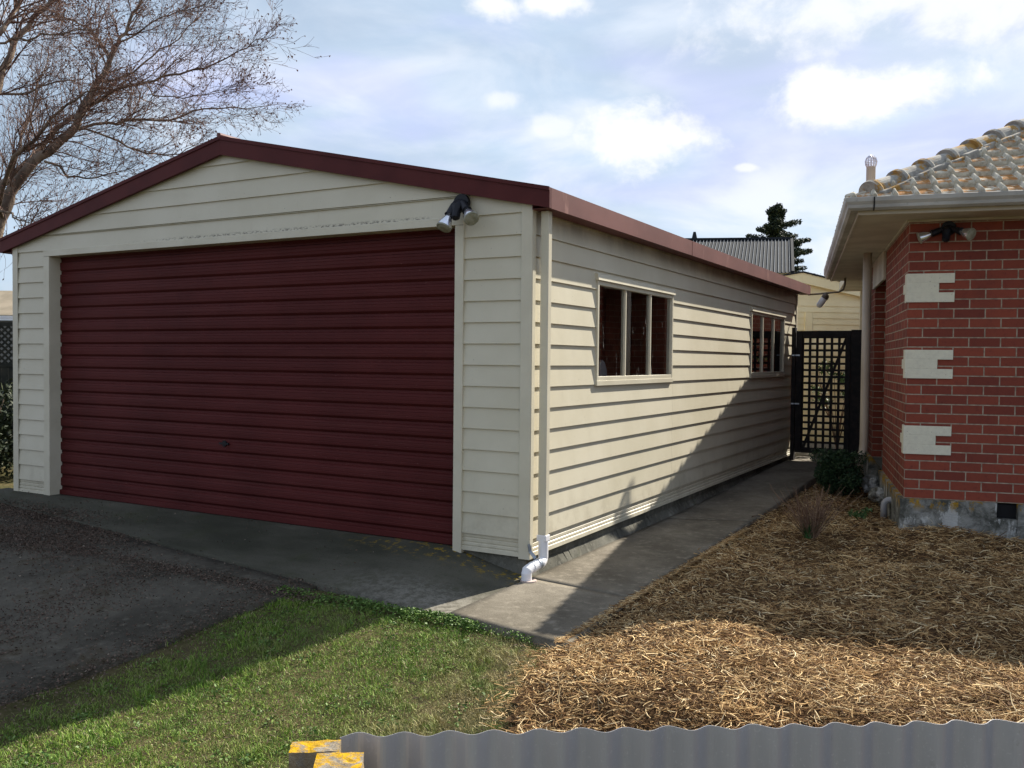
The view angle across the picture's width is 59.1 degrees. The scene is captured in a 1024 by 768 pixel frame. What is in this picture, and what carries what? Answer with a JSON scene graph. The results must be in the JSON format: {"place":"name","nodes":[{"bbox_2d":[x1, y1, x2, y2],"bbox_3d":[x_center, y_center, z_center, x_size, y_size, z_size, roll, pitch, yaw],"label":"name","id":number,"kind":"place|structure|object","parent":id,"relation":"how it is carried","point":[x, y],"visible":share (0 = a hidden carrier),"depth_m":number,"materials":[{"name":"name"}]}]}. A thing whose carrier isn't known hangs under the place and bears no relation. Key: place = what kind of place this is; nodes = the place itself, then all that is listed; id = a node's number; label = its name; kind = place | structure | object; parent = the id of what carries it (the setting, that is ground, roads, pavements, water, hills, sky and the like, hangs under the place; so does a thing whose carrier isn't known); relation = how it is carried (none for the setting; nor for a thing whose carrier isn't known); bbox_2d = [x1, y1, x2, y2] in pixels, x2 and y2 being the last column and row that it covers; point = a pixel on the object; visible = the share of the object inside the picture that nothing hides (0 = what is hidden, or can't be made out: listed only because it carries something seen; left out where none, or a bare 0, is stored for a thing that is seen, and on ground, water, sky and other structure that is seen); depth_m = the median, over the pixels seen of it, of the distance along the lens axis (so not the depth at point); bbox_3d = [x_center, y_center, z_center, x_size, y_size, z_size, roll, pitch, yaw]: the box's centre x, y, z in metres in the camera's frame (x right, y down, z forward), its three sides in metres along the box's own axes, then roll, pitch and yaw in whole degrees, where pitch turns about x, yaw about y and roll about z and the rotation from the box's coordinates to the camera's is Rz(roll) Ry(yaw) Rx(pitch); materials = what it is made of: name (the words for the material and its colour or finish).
{"place":"outdoors","nodes":[
{"label":"outdoors","id":0,"kind":"place"},
{"bbox_2d":[0,505,316,704],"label":"driveway","id":1,"kind":"structure","parent":0,"point":[197,596],"depth_m":5.66,"materials":[{"name":"asphalt"},{"name":"gravel"}]},
{"bbox_2d":[0,490,396,735],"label":"leaf litter","id":2,"kind":"object","parent":1,"relation":"on","point":[40,524],"visible":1,"depth_m":6.17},
{"bbox_2d":[0,458,1010,767],"bbox_3d":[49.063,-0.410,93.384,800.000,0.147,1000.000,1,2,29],"label":"ground","id":3,"kind":"structure","parent":0,"point":[10,710],"depth_m":4.40,"materials":[{"name":"green plant"}]},
{"bbox_2d":[0,378,12,477],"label":"hedge shrub","id":4,"kind":"object","parent":3,"relation":"on","point":[6,426],"visible":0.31,"depth_m":11.51,"materials":[{"name":"green plant"}]},
{"bbox_2d":[0,322,12,449],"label":"lattice fence","id":5,"kind":"object","parent":3,"relation":"on","point":[6,370],"visible":0.04,"depth_m":14.39,"materials":[{"name":"black wood"}]},
{"bbox_2d":[0,291,12,362],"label":"neighbour shed","id":6,"kind":"structure","parent":3,"relation":"on","point":[6,306],"depth_m":18.18,"materials":[{"name":"grey"}]},
{"bbox_2d":[0,18,145,199],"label":"bare tree","id":7,"kind":"object","parent":3,"relation":"on","point":[20,134],"visible":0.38,"depth_m":15.09,"materials":[{"name":"brown plant"}]},
{"bbox_2d":[0,0,165,148],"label":"bare tree","id":8,"kind":"object","parent":3,"relation":"on","point":[32,20],"visible":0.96,"depth_m":10.67,"materials":[{"name":"brown plant"}]},
{"bbox_2d":[0,0,330,279],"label":"bare tree","id":9,"kind":"object","parent":3,"relation":"on","point":[8,194],"visible":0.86,"depth_m":12.65,"materials":[{"name":"brown plant"}]},
{"bbox_2d":[0,488,534,614],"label":"apron","id":10,"kind":"object","parent":3,"relation":"on","point":[437,577],"visible":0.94,"depth_m":6.59,"materials":[{"name":"concrete"}]},
{"bbox_2d":[2,585,533,767],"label":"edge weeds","id":11,"kind":"object","parent":3,"relation":"on","point":[449,620],"visible":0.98,"depth_m":5.08,"materials":[{"name":"green plant"}]},
{"bbox_2d":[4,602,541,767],"bbox_3d":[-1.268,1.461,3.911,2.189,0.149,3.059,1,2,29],"label":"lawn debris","id":12,"kind":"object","parent":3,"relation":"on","point":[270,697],"visible":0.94,"depth_m":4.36,"materials":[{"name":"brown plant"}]},
{"bbox_2d":[289,740,363,767],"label":"fence post","id":13,"kind":"object","parent":3,"relation":"on","point":[317,754],"visible":1,"depth_m":1.45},
{"bbox_2d":[0,133,810,582],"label":"garage","id":14,"kind":"structure","parent":3,"relation":"on","point":[224,325],"depth_m":7.48,"materials":[{"name":"beige paint"}]},
{"bbox_2d":[60,228,454,544],"bbox_3d":[-2.389,-0.036,7.709,4.757,2.333,0.042,1,2,29],"label":"roller door","id":15,"kind":"structure","parent":14,"relation":"in","point":[305,382],"depth_m":7.49,"materials":[{"name":"red metal"}]},
{"bbox_2d":[436,194,478,232],"bbox_3d":[-0.355,-1.196,6.277,0.319,0.280,0.207,1,2,29],"label":"floodlight","id":16,"kind":"object","parent":14,"relation":"attached to","point":[459,204],"visible":1,"depth_m":6.28,"materials":[{"name":"black plastic"}]},
{"bbox_2d":[594,273,675,385],"bbox_3d":[1.092,-0.447,7.896,0.068,0.893,1.820,1,2,29],"label":"window","id":17,"kind":"structure","parent":14,"relation":"in","point":[602,280],"depth_m":7.81,"materials":[{"name":"beige paint"}]},
{"bbox_2d":[749,306,785,377],"bbox_3d":[3.393,-0.534,11.993,0.068,0.893,1.840,1,2,29],"label":"window","id":18,"kind":"structure","parent":14,"relation":"in","point":[773,330],"depth_m":12.14,"materials":[{"name":"beige paint"}]},
{"bbox_2d":[810,278,845,294],"bbox_3d":[4.630,-1.433,13.281,0.040,0.230,0.656,0,2,-33],"label":"conduit","id":19,"kind":"object","parent":14,"relation":"attached to","point":[841,290],"visible":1,"depth_m":13.17,"materials":[{"name":"grey metal"}]},
{"bbox_2d":[816,293,828,307],"bbox_3d":[4.571,-1.232,13.301,0.176,0.223,0.104,1,2,29],"label":"bulkhead lamp","id":20,"kind":"object","parent":19,"relation":"hanging from","point":[822,300],"visible":1,"depth_m":13.27,"materials":[{"name":"grey metal"}]},
{"bbox_2d":[340,719,1023,767],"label":"corrugated fence","id":21,"kind":"object","parent":3,"relation":"on","point":[996,743],"visible":1,"depth_m":1.58,"materials":[{"name":"metal"}]},
{"bbox_2d":[475,472,1023,733],"bbox_3d":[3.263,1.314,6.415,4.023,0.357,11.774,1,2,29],"label":"mulch","id":22,"kind":"object","parent":3,"relation":"on","point":[676,623],"visible":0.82,"depth_m":4.61,"materials":[{"name":"brown wood"}]},
{"bbox_2d":[770,484,862,538],"bbox_3d":[2.448,1.009,7.248,0.645,0.454,0.616,1,2,29],"label":"dry shrub","id":23,"kind":"object","parent":22,"relation":"on","point":[808,531],"visible":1,"depth_m":7.24,"materials":[{"name":"brown plant"}]},
{"bbox_2d":[808,446,867,495],"bbox_3d":[3.565,0.968,9.879,0.624,0.551,0.752,1,2,29],"label":"round bush","id":24,"kind":"object","parent":22,"relation":"on","point":[836,470],"visible":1,"depth_m":9.78,"materials":[{"name":"green plant"}]},
{"bbox_2d":[847,507,872,519],"bbox_3d":[3.056,1.136,7.934,0.210,0.113,0.128,1,2,18],"label":"green weed","id":25,"kind":"object","parent":22,"relation":"on","point":[856,514],"visible":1,"depth_m":7.92,"materials":[{"name":"green plant"}]},
{"bbox_2d":[861,475,878,492],"bbox_3d":[3.898,1.088,9.829,0.220,0.198,0.179,1,2,29],"label":"rock","id":26,"kind":"object","parent":22,"relation":"on","point":[869,482],"visible":0.69,"depth_m":9.77,"materials":[{"name":"stone"}]},
{"bbox_2d":[868,486,883,501],"bbox_3d":[3.791,1.145,9.346,0.262,0.173,0.196,0,2,-34],"label":"rock","id":27,"kind":"object","parent":22,"relation":"on","point":[875,494],"visible":0.77,"depth_m":9.27,"materials":[{"name":"stone"}]},
{"bbox_2d":[746,202,812,271],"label":"conifer tree","id":28,"kind":"object","parent":3,"relation":"on","point":[776,225],"visible":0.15,"depth_m":49.53,"materials":[{"name":"green plant"}]},
{"bbox_2d":[783,271,859,442],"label":"outbuilding","id":29,"kind":"structure","parent":3,"relation":"on","point":[840,311],"depth_m":17.12,"materials":[{"name":"yellow paint"}]},
{"bbox_2d":[824,118,1023,540],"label":"brick house","id":30,"kind":"structure","parent":3,"relation":"on","point":[941,326],"depth_m":7.66,"materials":[{"name":"red brick"}]},
{"bbox_2d":[790,327,861,459],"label":"lattice gate","id":31,"kind":"structure","parent":30,"relation":"attached to","point":[851,343],"depth_m":12.92,"materials":[{"name":"black wood"}]},
{"bbox_2d":[917,221,975,243],"bbox_3d":[3.642,-1.280,7.578,0.464,0.186,0.170,2,2,41],"label":"floodlight","id":32,"kind":"object","parent":30,"relation":"attached to","point":[947,229],"visible":1,"depth_m":7.57,"materials":[{"name":"black plastic"}]},
{"bbox_2d":[0,0,1023,290],"label":"sky","id":33,"kind":"structure","parent":0,"point":[682,118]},
{"bbox_2d":[449,580,626,648],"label":"path","id":34,"kind":"structure","parent":0,"point":[542,612],"depth_m":5.38,"materials":[{"name":"concrete"}]},
{"bbox_2d":[599,360,606,375],"bbox_3d":[0.758,0.476,7.656,0.060,1.360,0.260,1,2,29],"label":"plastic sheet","id":35,"kind":"object","parent":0,"point":[602,369],"visible":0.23,"depth_m":7.63,"materials":[{"name":"grey"}]},
{"bbox_2d":[532,518,750,596],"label":"path","id":36,"kind":"structure","parent":0,"point":[633,563],"depth_m":6.88,"materials":[{"name":"concrete"}]},
{"bbox_2d":[686,232,794,274],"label":"ribbed roof house","id":37,"kind":"structure","parent":0,"point":[775,254],"depth_m":24.04,"materials":[{"name":"grey metal"}]},
{"bbox_2d":[668,456,820,524],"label":"path","id":38,"kind":"structure","parent":0,"point":[747,499],"depth_m":9.99,"materials":[{"name":"concrete"}]},
{"bbox_2d":[795,443,842,456],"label":"path","id":39,"kind":"structure","parent":0,"point":[812,446],"depth_m":14.99,"materials":[{"name":"concrete"}]},
{"bbox_2d":[811,359,844,446],"bbox_3d":[5.355,0.278,14.588,1.064,1.580,0.752,1,2,29],"label":"garden shrub","id":40,"kind":"object","parent":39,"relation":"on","point":[842,380],"visible":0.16,"depth_m":14.70,"materials":[{"name":"green plant"}]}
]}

